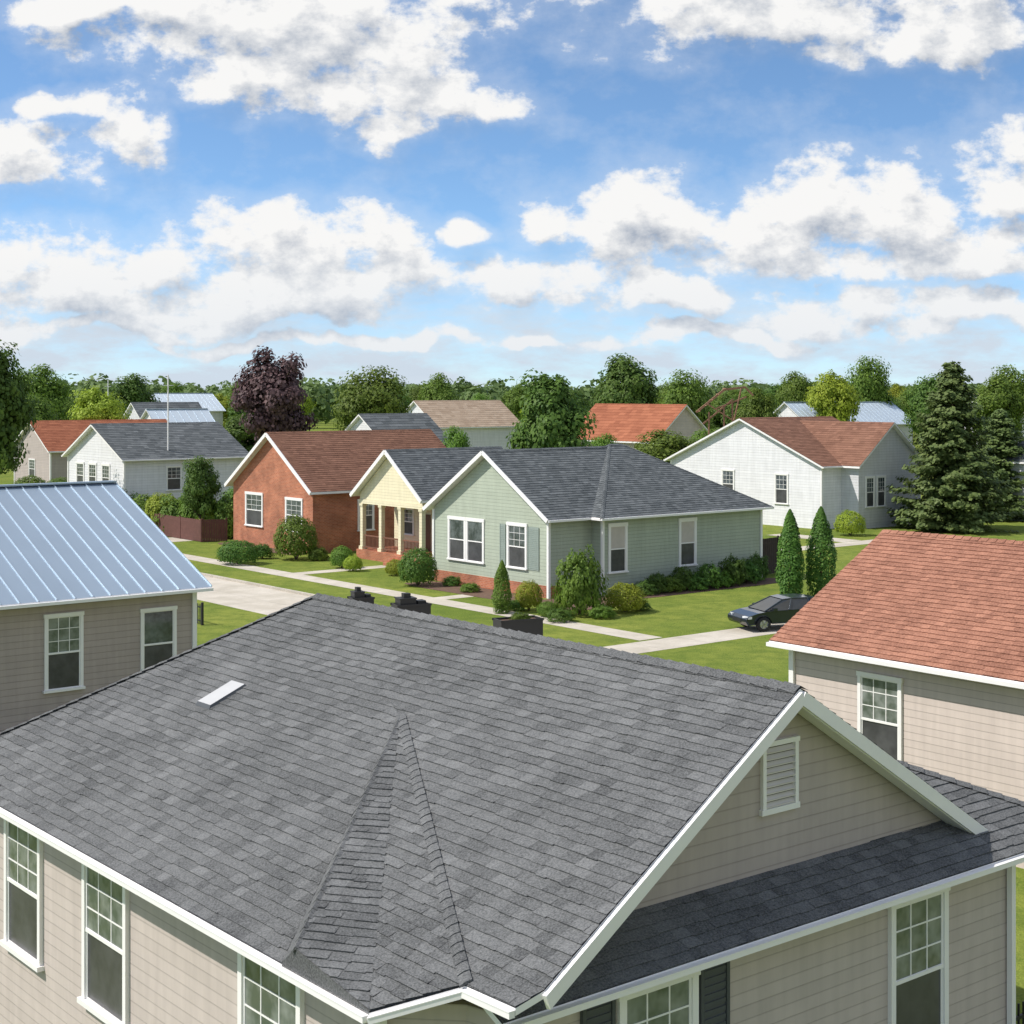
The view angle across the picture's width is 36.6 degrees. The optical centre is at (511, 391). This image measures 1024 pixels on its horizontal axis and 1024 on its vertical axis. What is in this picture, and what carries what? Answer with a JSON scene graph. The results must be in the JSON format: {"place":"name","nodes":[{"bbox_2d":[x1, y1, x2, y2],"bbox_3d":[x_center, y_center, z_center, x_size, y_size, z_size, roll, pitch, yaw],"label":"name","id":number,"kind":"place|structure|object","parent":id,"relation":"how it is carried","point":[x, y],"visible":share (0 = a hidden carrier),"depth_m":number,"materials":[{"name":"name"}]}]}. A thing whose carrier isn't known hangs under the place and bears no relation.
{"place":"outdoors","nodes":[
{"label":"outdoors","id":0,"kind":"place"},
{"bbox_2d":[0,480,212,731],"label":"metal roofed house","id":1,"kind":"structure","parent":0,"point":[102,583],"depth_m":46.71,"materials":[{"name":"beige"}]},
{"bbox_2d":[43,611,85,693],"bbox_3d":[-13.056,7.581,45.203,1.260,2.278,0.110,0,0,-39],"label":"window","id":2,"kind":"structure","parent":1,"relation":"in","point":[63,632],"depth_m":45.23,"materials":[{"name":"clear glass"}]},
{"bbox_2d":[140,605,177,670],"bbox_3d":[-10.737,7.596,47.105,1.220,2.108,0.072,0,0,-39],"label":"window","id":3,"kind":"structure","parent":1,"relation":"in","point":[158,625],"depth_m":47.09,"materials":[{"name":"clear glass"}]},
{"bbox_2d":[123,402,201,418],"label":"distant house","id":4,"kind":"structure","parent":0,"point":[137,409],"depth_m":208.22,"materials":[{"name":"grey"}]},
{"bbox_2d":[140,408,215,421],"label":"distant house","id":5,"kind":"structure","parent":0,"point":[190,415],"depth_m":184.29,"materials":[{"name":"white"}]},
{"bbox_2d":[152,393,225,425],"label":"distant house","id":6,"kind":"structure","parent":0,"point":[212,404],"depth_m":289.38,"materials":[{"name":"white"}]},
{"bbox_2d":[197,576,309,615],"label":"street","id":7,"kind":"structure","parent":0,"point":[257,599],"depth_m":75.40,"materials":[{"name":"concrete"}]},
{"bbox_2d":[390,592,431,614],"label":"planter box","id":8,"kind":"object","parent":7,"relation":"on","point":[407,601],"visible":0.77,"depth_m":65.73,"materials":[{"name":"black metal"}]},
{"bbox_2d":[492,611,543,635],"bbox_3d":[0.236,9.318,61.000,1.860,1.365,0.860,0,0,-25],"label":"planter box","id":9,"kind":"object","parent":7,"relation":"on","point":[526,622],"visible":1,"depth_m":60.77,"materials":[{"name":"black metal"}]},
{"bbox_2d":[224,429,446,552],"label":"red brick house","id":10,"kind":"structure","parent":0,"point":[314,477],"depth_m":99.27,"materials":[{"name":"brown"}]},
{"bbox_2d":[244,491,263,527],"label":"window","id":11,"kind":"structure","parent":10,"relation":"in","point":[253,500],"depth_m":101.13,"materials":[{"name":"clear glass"}]},
{"bbox_2d":[285,497,302,531],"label":"window","id":12,"kind":"structure","parent":10,"relation":"in","point":[292,505],"depth_m":97.30,"materials":[{"name":"clear glass"}]},
{"bbox_2d":[357,499,374,530],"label":"window","id":13,"kind":"structure","parent":10,"relation":"in","point":[370,507],"depth_m":98.14,"materials":[{"name":"clear glass"}]},
{"bbox_2d":[347,587,374,603],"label":"roof vent","id":14,"kind":"object","parent":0,"point":[358,594],"visible":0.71,"depth_m":69.77,"materials":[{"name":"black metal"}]},
{"bbox_2d":[344,413,447,443],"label":"distant house","id":15,"kind":"structure","parent":0,"point":[386,421],"depth_m":148.88,"materials":[{"name":"white"}]},
{"bbox_2d":[184,554,660,640],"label":"sidewalk","id":16,"kind":"structure","parent":0,"point":[578,626],"depth_m":75.00,"materials":[{"name":"concrete"}]},
{"bbox_2d":[349,446,502,566],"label":"cream porch house","id":17,"kind":"structure","parent":0,"point":[407,484],"depth_m":91.45,"materials":[{"name":"wood"}]},
{"bbox_2d":[404,508,414,535],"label":"window","id":18,"kind":"structure","parent":17,"relation":"in","point":[408,512],"depth_m":93.76,"materials":[{"name":"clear glass"}]},
{"bbox_2d":[406,400,521,448],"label":"distant house","id":19,"kind":"structure","parent":0,"point":[484,423],"depth_m":197.53,"materials":[{"name":"white"}]},
{"bbox_2d":[0,593,1023,1023],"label":"grey roofed house","id":20,"kind":"structure","parent":0,"point":[320,809],"depth_m":19.15,"materials":[{"name":"grey"}]},
{"bbox_2d":[0,819,43,972],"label":"window","id":21,"kind":"structure","parent":20,"relation":"in","point":[23,852],"depth_m":22.95,"materials":[{"name":"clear glass"}]},
{"bbox_2d":[77,863,129,1023],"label":"window","id":22,"kind":"structure","parent":20,"relation":"in","point":[105,904],"depth_m":20.73,"materials":[{"name":"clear glass"}]},
{"bbox_2d":[237,953,304,1023],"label":"window","id":23,"kind":"structure","parent":20,"relation":"in","point":[263,997],"depth_m":17.46,"materials":[{"name":"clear glass"}]},
{"bbox_2d":[616,971,700,1023],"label":"window","id":24,"kind":"structure","parent":20,"relation":"in","point":[676,1001],"depth_m":16.74,"materials":[{"name":"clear glass"}]},
{"bbox_2d":[887,887,950,1023],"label":"window","id":25,"kind":"structure","parent":20,"relation":"in","point":[918,928],"depth_m":19.58,"materials":[{"name":"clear glass"}]},
{"bbox_2d":[0,418,1023,1023],"bbox_3d":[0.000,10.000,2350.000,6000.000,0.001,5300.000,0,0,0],"label":"ground","id":26,"kind":"structure","parent":0,"point":[688,614],"depth_m":71.27,"materials":[{"name":"green plant"}]},
{"bbox_2d":[0,339,39,474],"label":"broadleaf tree","id":27,"kind":"object","parent":26,"relation":"on","point":[17,412],"visible":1,"depth_m":111.55,"materials":[{"name":"green plant"}]},
{"bbox_2d":[9,392,58,440],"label":"broadleaf tree","id":28,"kind":"object","parent":26,"relation":"on","point":[43,413],"visible":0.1,"depth_m":176.70,"materials":[{"name":"green plant"}]},
{"bbox_2d":[12,363,76,419],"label":"broadleaf tree","id":29,"kind":"object","parent":26,"relation":"on","point":[57,393],"visible":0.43,"depth_m":228.82,"materials":[{"name":"green plant"}]},
{"bbox_2d":[14,419,166,481],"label":"rust roofed house","id":30,"kind":"structure","parent":26,"relation":"on","point":[49,442],"depth_m":154.80,"materials":[{"name":"beige"}]},
{"bbox_2d":[66,385,131,419],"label":"broadleaf tree","id":31,"kind":"object","parent":26,"relation":"on","point":[92,405],"visible":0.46,"depth_m":163.29,"materials":[{"name":"green plant"}]},
{"bbox_2d":[106,372,160,413],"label":"broadleaf tree","id":32,"kind":"object","parent":26,"relation":"on","point":[134,389],"visible":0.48,"depth_m":243.13,"materials":[{"name":"green plant"}]},
{"bbox_2d":[61,422,248,502],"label":"white house","id":33,"kind":"structure","parent":26,"relation":"on","point":[138,458],"depth_m":118.82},
{"bbox_2d":[166,466,181,490],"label":"window","id":34,"kind":"structure","parent":33,"relation":"in","point":[173,474],"depth_m":117.40,"materials":[{"name":"white glass"}]},
{"bbox_2d":[143,492,178,522],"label":"bush","id":35,"kind":"object","parent":26,"relation":"on","point":[156,507],"visible":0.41,"depth_m":109.07,"materials":[{"name":"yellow plant"}]},
{"bbox_2d":[151,492,194,530],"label":"bush","id":36,"kind":"object","parent":26,"relation":"on","point":[175,503],"visible":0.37,"depth_m":108.02,"materials":[{"name":"green plant"}]},
{"bbox_2d":[147,513,226,541],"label":"wooden fence","id":37,"kind":"object","parent":26,"relation":"on","point":[179,527],"visible":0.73,"depth_m":104.20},
{"bbox_2d":[181,455,223,519],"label":"broadleaf tree","id":38,"kind":"object","parent":26,"relation":"on","point":[198,495],"visible":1,"depth_m":105.33,"materials":[{"name":"green plant"}]},
{"bbox_2d":[205,491,232,537],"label":"bush","id":39,"kind":"object","parent":26,"relation":"on","point":[224,505],"visible":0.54,"depth_m":105.16,"materials":[{"name":"green plant"}]},
{"bbox_2d":[215,539,259,563],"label":"bush","id":40,"kind":"object","parent":26,"relation":"on","point":[248,552],"visible":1,"depth_m":89.28,"materials":[{"name":"green plant"}]},
{"bbox_2d":[222,414,257,451],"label":"broadleaf tree","id":41,"kind":"object","parent":26,"relation":"on","point":[236,431],"visible":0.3,"depth_m":165.93,"materials":[{"name":"green plant"}]},
{"bbox_2d":[200,572,314,596],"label":"kerb","id":42,"kind":"structure","parent":26,"relation":"on","point":[259,585],"depth_m":79.65,"materials":[{"name":"concrete"}]},
{"bbox_2d":[230,345,319,445],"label":"copper beech","id":43,"kind":"object","parent":26,"relation":"on","point":[271,397],"visible":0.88,"depth_m":148.24,"materials":[{"name":"purple plant"}]},
{"bbox_2d":[273,514,319,559],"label":"bush","id":44,"kind":"object","parent":26,"relation":"on","point":[299,546],"visible":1,"depth_m":91.71,"materials":[{"name":"green plant"}]},
{"bbox_2d":[329,545,353,567],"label":"bush","id":45,"kind":"object","parent":26,"relation":"on","point":[341,553],"visible":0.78,"depth_m":87.58,"materials":[{"name":"green plant"}]},
{"bbox_2d":[330,365,411,430],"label":"broadleaf tree","id":46,"kind":"object","parent":26,"relation":"on","point":[376,395],"visible":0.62,"depth_m":167.85,"materials":[{"name":"green plant"}]},
{"bbox_2d":[417,372,459,399],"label":"broadleaf tree","id":47,"kind":"object","parent":26,"relation":"on","point":[436,386],"visible":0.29,"depth_m":219.06,"materials":[{"name":"green plant"}]},
{"bbox_2d":[441,425,472,447],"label":"broadleaf tree","id":48,"kind":"object","parent":26,"relation":"on","point":[457,439],"visible":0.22,"depth_m":125.60,"materials":[{"name":"green plant"}]},
{"bbox_2d":[405,581,536,600],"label":"planting bed","id":49,"kind":"object","parent":26,"relation":"on","point":[482,593],"visible":0.48,"depth_m":78.39,"materials":[{"name":"soil"}]},
{"bbox_2d":[396,547,438,585],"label":"bush","id":50,"kind":"object","parent":49,"relation":"on","point":[419,574],"visible":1,"depth_m":79.38,"materials":[{"name":"green plant"}]},
{"bbox_2d":[491,560,511,613],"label":"columnar evergreen","id":51,"kind":"object","parent":26,"relation":"on","point":[502,576],"visible":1,"depth_m":69.76,"materials":[{"name":"green plant"}]},
{"bbox_2d":[502,384,530,419],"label":"broadleaf tree","id":52,"kind":"object","parent":26,"relation":"on","point":[514,395],"visible":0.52,"depth_m":333.51,"materials":[{"name":"green plant"}]},
{"bbox_2d":[513,579,543,609],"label":"bush","id":53,"kind":"object","parent":26,"relation":"on","point":[528,594],"visible":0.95,"depth_m":70.61,"materials":[{"name":"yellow plant"}]},
{"bbox_2d":[52,373,1016,423],"bbox_3d":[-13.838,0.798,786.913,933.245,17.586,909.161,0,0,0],"label":"distant woodland","id":54,"kind":"object","parent":26,"relation":"on","point":[323,394],"visible":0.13,"depth_m":358.98,"materials":[{"name":"green plant"}]},
{"bbox_2d":[506,368,597,448],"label":"broadleaf tree","id":55,"kind":"object","parent":26,"relation":"on","point":[552,419],"visible":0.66,"depth_m":109.41,"materials":[{"name":"green plant"}]},
{"bbox_2d":[544,606,575,622],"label":"bush","id":56,"kind":"object","parent":26,"relation":"on","point":[559,614],"visible":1,"depth_m":67.15,"materials":[{"name":"green plant"}]},
{"bbox_2d":[550,544,608,615],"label":"bush","id":57,"kind":"object","parent":26,"relation":"on","point":[571,591],"visible":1,"depth_m":68.82,"materials":[{"name":"green plant"}]},
{"bbox_2d":[589,603,616,618],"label":"bush","id":58,"kind":"object","parent":26,"relation":"on","point":[605,612],"visible":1,"depth_m":68.16,"materials":[{"name":"green plant"}]},
{"bbox_2d":[589,353,662,406],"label":"broadleaf tree","id":59,"kind":"object","parent":26,"relation":"on","point":[623,373],"visible":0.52,"depth_m":187.83,"materials":[{"name":"green plant"}]},
{"bbox_2d":[604,582,647,611],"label":"bush","id":60,"kind":"object","parent":26,"relation":"on","point":[627,596],"visible":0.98,"depth_m":69.90,"materials":[{"name":"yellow plant"}]},
{"bbox_2d":[631,429,694,462],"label":"broadleaf tree","id":61,"kind":"object","parent":26,"relation":"on","point":[665,446],"visible":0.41,"depth_m":131.90,"materials":[{"name":"green plant"}]},
{"bbox_2d":[657,368,714,429],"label":"broadleaf tree","id":62,"kind":"object","parent":26,"relation":"on","point":[693,399],"visible":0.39,"depth_m":170.67,"materials":[{"name":"green plant"}]},
{"bbox_2d":[615,578,780,597],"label":"planting bed","id":63,"kind":"object","parent":26,"relation":"on","point":[744,584],"visible":0.3,"depth_m":78.75,"materials":[{"name":"soil"}]},
{"bbox_2d":[633,579,658,594],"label":"bush","id":64,"kind":"object","parent":63,"relation":"on","point":[650,588],"visible":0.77,"depth_m":75.98,"materials":[{"name":"green plant"}]},
{"bbox_2d":[644,571,667,593],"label":"bush","id":65,"kind":"object","parent":63,"relation":"on","point":[654,577],"visible":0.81,"depth_m":76.68,"materials":[{"name":"green plant"}]},
{"bbox_2d":[656,574,686,591],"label":"bush","id":66,"kind":"object","parent":63,"relation":"on","point":[672,586],"visible":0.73,"depth_m":77.10,"materials":[{"name":"green plant"}]},
{"bbox_2d":[670,563,695,590],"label":"bush","id":67,"kind":"object","parent":63,"relation":"on","point":[678,573],"visible":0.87,"depth_m":77.86,"materials":[{"name":"green plant"}]},
{"bbox_2d":[683,572,709,590],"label":"bush","id":68,"kind":"object","parent":63,"relation":"on","point":[697,578],"visible":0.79,"depth_m":77.89,"materials":[{"name":"green plant"}]},
{"bbox_2d":[690,561,726,588],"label":"bush","id":69,"kind":"object","parent":63,"relation":"on","point":[704,569],"visible":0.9,"depth_m":78.52,"materials":[{"name":"green plant"}]},
{"bbox_2d":[717,553,748,585],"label":"bush","id":70,"kind":"object","parent":63,"relation":"on","point":[738,572],"visible":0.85,"depth_m":79.78,"materials":[{"name":"green plant"}]},
{"bbox_2d":[730,559,763,583],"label":"bush","id":71,"kind":"object","parent":63,"relation":"on","point":[751,571],"visible":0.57,"depth_m":80.73,"materials":[{"name":"green plant"}]},
{"bbox_2d":[744,551,771,580],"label":"bush","id":72,"kind":"object","parent":63,"relation":"on","point":[758,559],"visible":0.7,"depth_m":81.87,"materials":[{"name":"green plant"}]},
{"bbox_2d":[695,386,752,434],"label":"timber framework","id":73,"kind":"object","parent":26,"relation":"on","point":[731,401],"visible":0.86,"depth_m":129.96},
{"bbox_2d":[707,395,749,430],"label":"broadleaf tree","id":74,"kind":"object","parent":26,"relation":"on","point":[717,420],"visible":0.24,"depth_m":203.24,"materials":[{"name":"green plant"}]},
{"bbox_2d":[731,387,780,421],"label":"broadleaf tree","id":75,"kind":"object","parent":26,"relation":"on","point":[757,401],"visible":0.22,"depth_m":149.39,"materials":[{"name":"green plant"}]},
{"bbox_2d":[763,536,778,573],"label":"wooden fence","id":76,"kind":"object","parent":26,"relation":"on","point":[770,548],"visible":0.4,"depth_m":85.12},
{"bbox_2d":[775,509,804,593],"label":"columnar evergreen","id":77,"kind":"object","parent":26,"relation":"on","point":[790,558],"visible":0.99,"depth_m":74.62,"materials":[{"name":"green plant"}]},
{"bbox_2d":[774,371,813,406],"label":"broadleaf tree","id":78,"kind":"object","parent":26,"relation":"on","point":[794,390],"visible":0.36,"depth_m":237.86,"materials":[{"name":"green plant"}]},
{"bbox_2d":[773,402,864,421],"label":"distant house","id":79,"kind":"structure","parent":26,"relation":"on","point":[793,409],"depth_m":201.59,"materials":[{"name":"white"}]},
{"bbox_2d":[805,506,837,595],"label":"columnar evergreen","id":80,"kind":"object","parent":26,"relation":"on","point":[821,536],"visible":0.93,"depth_m":75.10,"materials":[{"name":"green plant"}]},
{"bbox_2d":[803,369,862,421],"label":"broadleaf tree","id":81,"kind":"object","parent":26,"relation":"on","point":[833,397],"visible":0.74,"depth_m":198.22,"materials":[{"name":"green plant"}]},
{"bbox_2d":[833,509,866,535],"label":"bush","id":82,"kind":"object","parent":26,"relation":"on","point":[842,523],"visible":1,"depth_m":107.37,"materials":[{"name":"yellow plant"}]},
{"bbox_2d":[844,355,895,405],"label":"broadleaf tree","id":83,"kind":"object","parent":26,"relation":"on","point":[866,384],"visible":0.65,"depth_m":228.13,"materials":[{"name":"green plant"}]},
{"bbox_2d":[857,401,912,443],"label":"distant house","id":84,"kind":"structure","parent":26,"relation":"on","point":[876,411],"depth_m":224.31,"materials":[{"name":"white"}]},
{"bbox_2d":[766,530,1023,868],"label":"terracotta roofed house","id":85,"kind":"structure","parent":26,"relation":"on","point":[906,646],"depth_m":35.37,"materials":[{"name":"beige"}]},
{"bbox_2d":[856,670,902,760],"bbox_3d":[8.383,7.471,35.354,0.072,2.058,1.270,0,0,-39],"label":"window","id":86,"kind":"structure","parent":85,"relation":"in","point":[879,696],"depth_m":35.31,"materials":[{"name":"white glass"}]},
{"bbox_2d":[901,373,940,434],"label":"broadleaf tree","id":87,"kind":"object","parent":26,"relation":"on","point":[917,403],"visible":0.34,"depth_m":214.10,"materials":[{"name":"green plant"}]},
{"bbox_2d":[886,361,1023,533],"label":"spruce tree","id":88,"kind":"object","parent":26,"relation":"on","point":[951,500],"visible":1,"depth_m":110.43,"materials":[{"name":"green plant"}]},
{"bbox_2d":[971,374,1023,434],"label":"broadleaf tree","id":89,"kind":"object","parent":26,"relation":"on","point":[993,395],"visible":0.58,"depth_m":203.25,"materials":[{"name":"green plant"}]},
{"bbox_2d":[979,408,1023,520],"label":"spruce tree","id":90,"kind":"object","parent":26,"relation":"on","point":[1003,444],"visible":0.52,"depth_m":120.68,"materials":[{"name":"green plant"}]},
{"bbox_2d":[979,364,1023,436],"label":"broadleaf tree","id":91,"kind":"object","parent":26,"relation":"on","point":[1009,376],"visible":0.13,"depth_m":218.75,"materials":[{"name":"green plant"}]},
{"bbox_2d":[1004,441,1023,520],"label":"distant house","id":92,"kind":"structure","parent":26,"relation":"on","point":[1019,464],"depth_m":120.40,"materials":[{"name":"white"}]},
{"bbox_2d":[0,0,1023,389],"label":"sky","id":93,"kind":"structure","parent":0,"point":[480,191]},
{"bbox_2d":[422,443,773,598],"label":"green house","id":94,"kind":"structure","parent":0,"point":[630,515],"depth_m":79.03,"materials":[{"name":"wood"}]},
{"bbox_2d":[446,516,464,561],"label":"window","id":95,"kind":"structure","parent":94,"relation":"in","point":[456,525],"depth_m":80.75,"materials":[{"name":"white glass"}]},
{"bbox_2d":[465,517,484,563],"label":"window","id":96,"kind":"structure","parent":94,"relation":"in","point":[474,527],"depth_m":79.51,"materials":[{"name":"white glass"}]},
{"bbox_2d":[506,522,527,569],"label":"window","id":97,"kind":"structure","parent":94,"relation":"in","point":[516,533],"depth_m":76.90,"materials":[{"name":"white glass"}]},
{"bbox_2d":[607,522,628,573],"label":"window","id":98,"kind":"structure","parent":94,"relation":"in","point":[617,532],"depth_m":76.79,"materials":[{"name":"white paint"}]},
{"bbox_2d":[678,517,697,566],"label":"window","id":99,"kind":"structure","parent":94,"relation":"in","point":[687,526],"depth_m":79.86,"materials":[{"name":"white paint"}]},
{"bbox_2d":[578,403,710,448],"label":"distant house","id":100,"kind":"structure","parent":0,"point":[626,424],"depth_m":161.61,"materials":[{"name":"orange"}]},
{"bbox_2d":[605,623,785,653],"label":"driveway","id":101,"kind":"structure","parent":0,"point":[688,640],"depth_m":62.59,"materials":[{"name":"concrete"}]},
{"bbox_2d":[727,593,813,631],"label":"parked car","id":102,"kind":"object","parent":101,"relation":"on","point":[763,615],"visible":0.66,"depth_m":65.04,"materials":[{"name":"black paint"}]},
{"bbox_2d":[663,416,924,528],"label":"white house","id":103,"kind":"structure","parent":0,"point":[803,469],"depth_m":115.77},
{"bbox_2d":[721,469,734,489],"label":"window","id":104,"kind":"structure","parent":103,"relation":"in","point":[727,475],"depth_m":119.77,"materials":[{"name":"white glass"}]},
{"bbox_2d":[773,473,788,504],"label":"window","id":105,"kind":"structure","parent":103,"relation":"in","point":[781,480],"depth_m":115.61,"materials":[{"name":"white glass"}]},
{"bbox_2d":[865,476,875,507],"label":"window","id":106,"kind":"structure","parent":103,"relation":"in","point":[869,480],"depth_m":113.59,"materials":[{"name":"white glass"}]},
{"bbox_2d":[876,475,886,506],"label":"window","id":107,"kind":"structure","parent":103,"relation":"in","point":[881,479],"depth_m":114.46,"materials":[{"name":"white glass"}]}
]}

